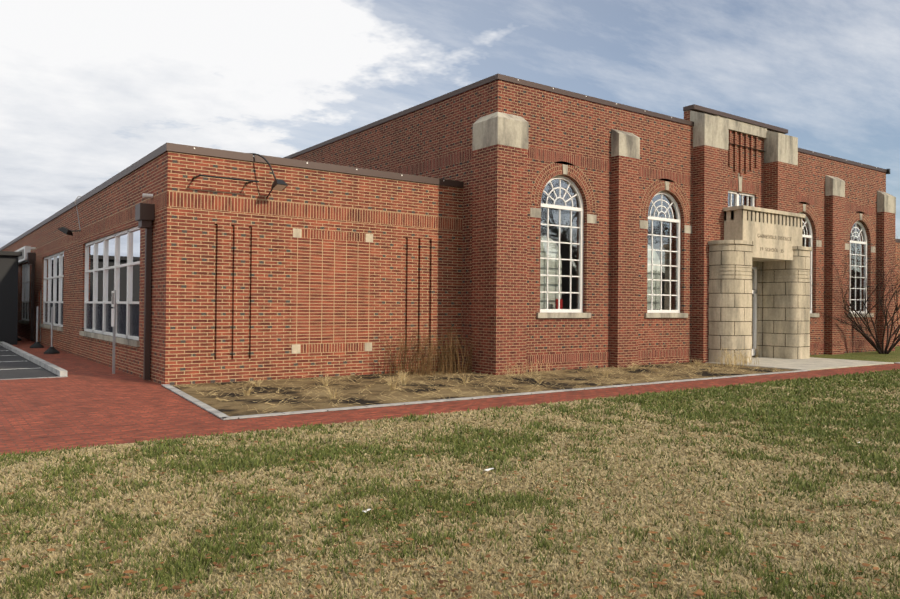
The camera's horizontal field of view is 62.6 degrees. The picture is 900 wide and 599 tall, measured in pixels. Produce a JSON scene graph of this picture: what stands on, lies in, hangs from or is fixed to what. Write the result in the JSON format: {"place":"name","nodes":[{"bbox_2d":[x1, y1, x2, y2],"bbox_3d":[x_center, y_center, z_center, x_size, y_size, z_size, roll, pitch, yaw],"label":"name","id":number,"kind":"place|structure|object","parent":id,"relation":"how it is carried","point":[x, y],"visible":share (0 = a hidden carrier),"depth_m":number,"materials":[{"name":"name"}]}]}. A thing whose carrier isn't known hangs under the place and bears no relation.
{"place":"outdoors","nodes":[
{"label":"outdoors","id":0,"kind":"place"},
{"bbox_2d":[22,226,139,340],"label":"wing windows","id":1,"kind":"structure","parent":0,"point":[116,266],"depth_m":21.13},
{"bbox_2d":[23,229,139,336],"bbox_3d":[-18.793,-0.339,33.178,0.001,2.480,40.550,1,-1,-36],"label":"wing glass","id":2,"kind":"object","parent":1,"relation":"in","point":[134,284],"visible":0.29,"depth_m":19.77,"materials":[{"name":"glass"}]},
{"bbox_2d":[1,151,167,383],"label":"wing wall","id":3,"kind":"structure","parent":0,"point":[108,210],"depth_m":19.73,"materials":[{"name":"red brick"}]},
{"bbox_2d":[376,325,481,376],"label":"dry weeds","id":4,"kind":"object","parent":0,"point":[447,362],"visible":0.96,"depth_m":17.82,"materials":[{"name":"brown plant"}]},
{"bbox_2d":[0,336,899,454],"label":"paving","id":5,"kind":"structure","parent":0,"point":[61,400],"depth_m":13.29,"materials":[{"name":"brick"}]},
{"bbox_2d":[0,251,21,344],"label":"dark building","id":6,"kind":"structure","parent":5,"relation":"on","point":[8,294],"depth_m":28.58,"materials":[{"name":"black"}]},
{"bbox_2d":[30,306,43,347],"bbox_3d":[-14.934,1.003,26.773,0.480,1.500,0.480,1,-1,-36],"label":"delineator post","id":7,"kind":"object","parent":5,"relation":"on","point":[36,344],"visible":0.85,"depth_m":26.75,"materials":[{"name":"grey plastic"}]},
{"bbox_2d":[43,307,59,353],"bbox_3d":[-12.828,0.995,23.853,0.480,1.500,0.480,1,-1,-36],"label":"delineator post","id":8,"kind":"object","parent":5,"relation":"on","point":[51,350],"visible":0.98,"depth_m":23.82,"materials":[{"name":"grey plastic"}]},
{"bbox_2d":[111,290,115,373],"bbox_3d":[-7.826,0.755,17.228,0.064,1.950,0.300,1,-1,-36],"label":"parking sign post","id":9,"kind":"object","parent":5,"relation":"on","point":[113,311],"visible":0.98,"depth_m":17.21,"materials":[{"name":"grey metal"}]},
{"bbox_2d":[40,151,899,384],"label":"wing walls","id":10,"kind":"structure","parent":5,"relation":"on","point":[256,289],"depth_m":16.56,"materials":[{"name":"red brick"}]},
{"bbox_2d":[14,153,287,379],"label":"wing fixtures","id":11,"kind":"object","parent":10,"relation":"attached to","point":[144,215],"visible":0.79,"depth_m":15.67,"materials":[{"name":"brown metal"}]},
{"bbox_2d":[19,228,372,353],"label":"wing trim","id":12,"kind":"structure","parent":10,"relation":"attached to","point":[295,348],"depth_m":17.60,"materials":[{"name":"beige stone"}]},
{"bbox_2d":[0,143,899,250],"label":"wing coping","id":13,"kind":"object","parent":10,"relation":"on","point":[161,150],"visible":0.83,"depth_m":17.07,"materials":[{"name":"metal"}]},
{"bbox_2d":[174,360,795,413],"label":"dry grass tufts","id":14,"kind":"object","parent":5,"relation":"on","point":[403,377],"visible":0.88,"depth_m":15.62,"materials":[{"name":"plant"}]},
{"bbox_2d":[497,358,550,376],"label":"dry weeds","id":15,"kind":"object","parent":5,"relation":"on","point":[523,368],"depth_m":17.79,"materials":[{"name":"plant"}]},
{"bbox_2d":[714,346,759,366],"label":"dry portico weeds","id":16,"kind":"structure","parent":5,"relation":"on","point":[744,361],"depth_m":21.04,"materials":[{"name":"plant"}]},
{"bbox_2d":[0,368,899,598],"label":"lawn","id":17,"kind":"structure","parent":0,"point":[853,532],"depth_m":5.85,"materials":[{"name":"green plant"}]},
{"bbox_2d":[0,407,899,598],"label":"fallen leaves","id":18,"kind":"object","parent":17,"relation":"on","point":[698,592],"visible":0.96,"depth_m":4.73,"materials":[{"name":"brown plant"}]},
{"bbox_2d":[0,0,899,247],"label":"sky","id":19,"kind":"structure","parent":0,"point":[89,89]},
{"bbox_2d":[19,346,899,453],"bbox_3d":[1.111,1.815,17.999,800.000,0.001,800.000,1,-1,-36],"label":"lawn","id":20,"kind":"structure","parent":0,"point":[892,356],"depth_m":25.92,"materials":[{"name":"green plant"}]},
{"bbox_2d":[291,79,895,374],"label":"block walls","id":21,"kind":"structure","parent":20,"relation":"on","point":[504,186],"depth_m":20.48,"materials":[{"name":"brick"}]},
{"bbox_2d":[283,74,889,173],"bbox_3d":[-1.058,-5.517,38.573,20.430,0.710,36.120,1,-1,-36],"label":"roof coping","id":22,"kind":"object","parent":21,"relation":"on","point":[702,109],"visible":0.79,"depth_m":21.89,"materials":[{"name":"brown metal"}]},
{"bbox_2d":[540,235,659,308],"bbox_3d":[4.242,-0.698,20.831,5.570,1.970,0.280,1,-1,-36],"label":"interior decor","id":23,"kind":"object","parent":21,"relation":"attached to","point":[551,284],"depth_m":19.98,"materials":[{"name":"white"}]},
{"bbox_2d":[472,110,895,317],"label":"stone trim","id":24,"kind":"structure","parent":21,"relation":"attached to","point":[500,128],"depth_m":22.31,"materials":[{"name":"beige stone"}]},
{"bbox_2d":[540,175,866,312],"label":"arched window frames","id":25,"kind":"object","parent":21,"relation":"attached to","point":[580,227],"depth_m":21.69,"materials":[{"name":"white paint"}]},
{"bbox_2d":[540,179,864,310],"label":"arched windows","id":26,"kind":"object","parent":25,"relation":"attached to","point":[674,257],"depth_m":21.64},
{"bbox_2d":[728,191,754,206],"bbox_3d":[9.390,-2.983,24.230,1.900,1.050,0.080,1,-1,-36],"label":"window","id":27,"kind":"structure","parent":21,"relation":"attached to","point":[737,199],"depth_m":24.29,"materials":[{"name":"white paint"}]},
{"bbox_2d":[705,205,893,369],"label":"entrance portico","id":28,"kind":"structure","parent":20,"relation":"on","point":[736,254],"depth_m":22.89,"materials":[{"name":"beige stone"}]},
{"bbox_2d":[760,247,783,252],"bbox_3d":[10.108,-1.557,23.224,1.296,0.116,0.008,1,-1,-36],"label":"inscription","id":29,"kind":"object","parent":28,"relation":"attached to","point":[770,249],"visible":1,"depth_m":23.23,"materials":[{"name":"brown stone"}]},
{"bbox_2d":[758,234,790,240],"bbox_3d":[10.234,-1.955,23.316,1.913,0.116,0.008,1,-1,-36],"label":"inscription","id":30,"kind":"object","parent":28,"relation":"attached to","point":[763,236],"visible":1,"depth_m":23.23,"materials":[{"name":"brown stone"}]},
{"bbox_2d":[810,225,899,353],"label":"bare shrub","id":31,"kind":"object","parent":20,"relation":"on","point":[878,349],"visible":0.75,"depth_m":27.31,"materials":[{"name":"brown plant"}]}
]}

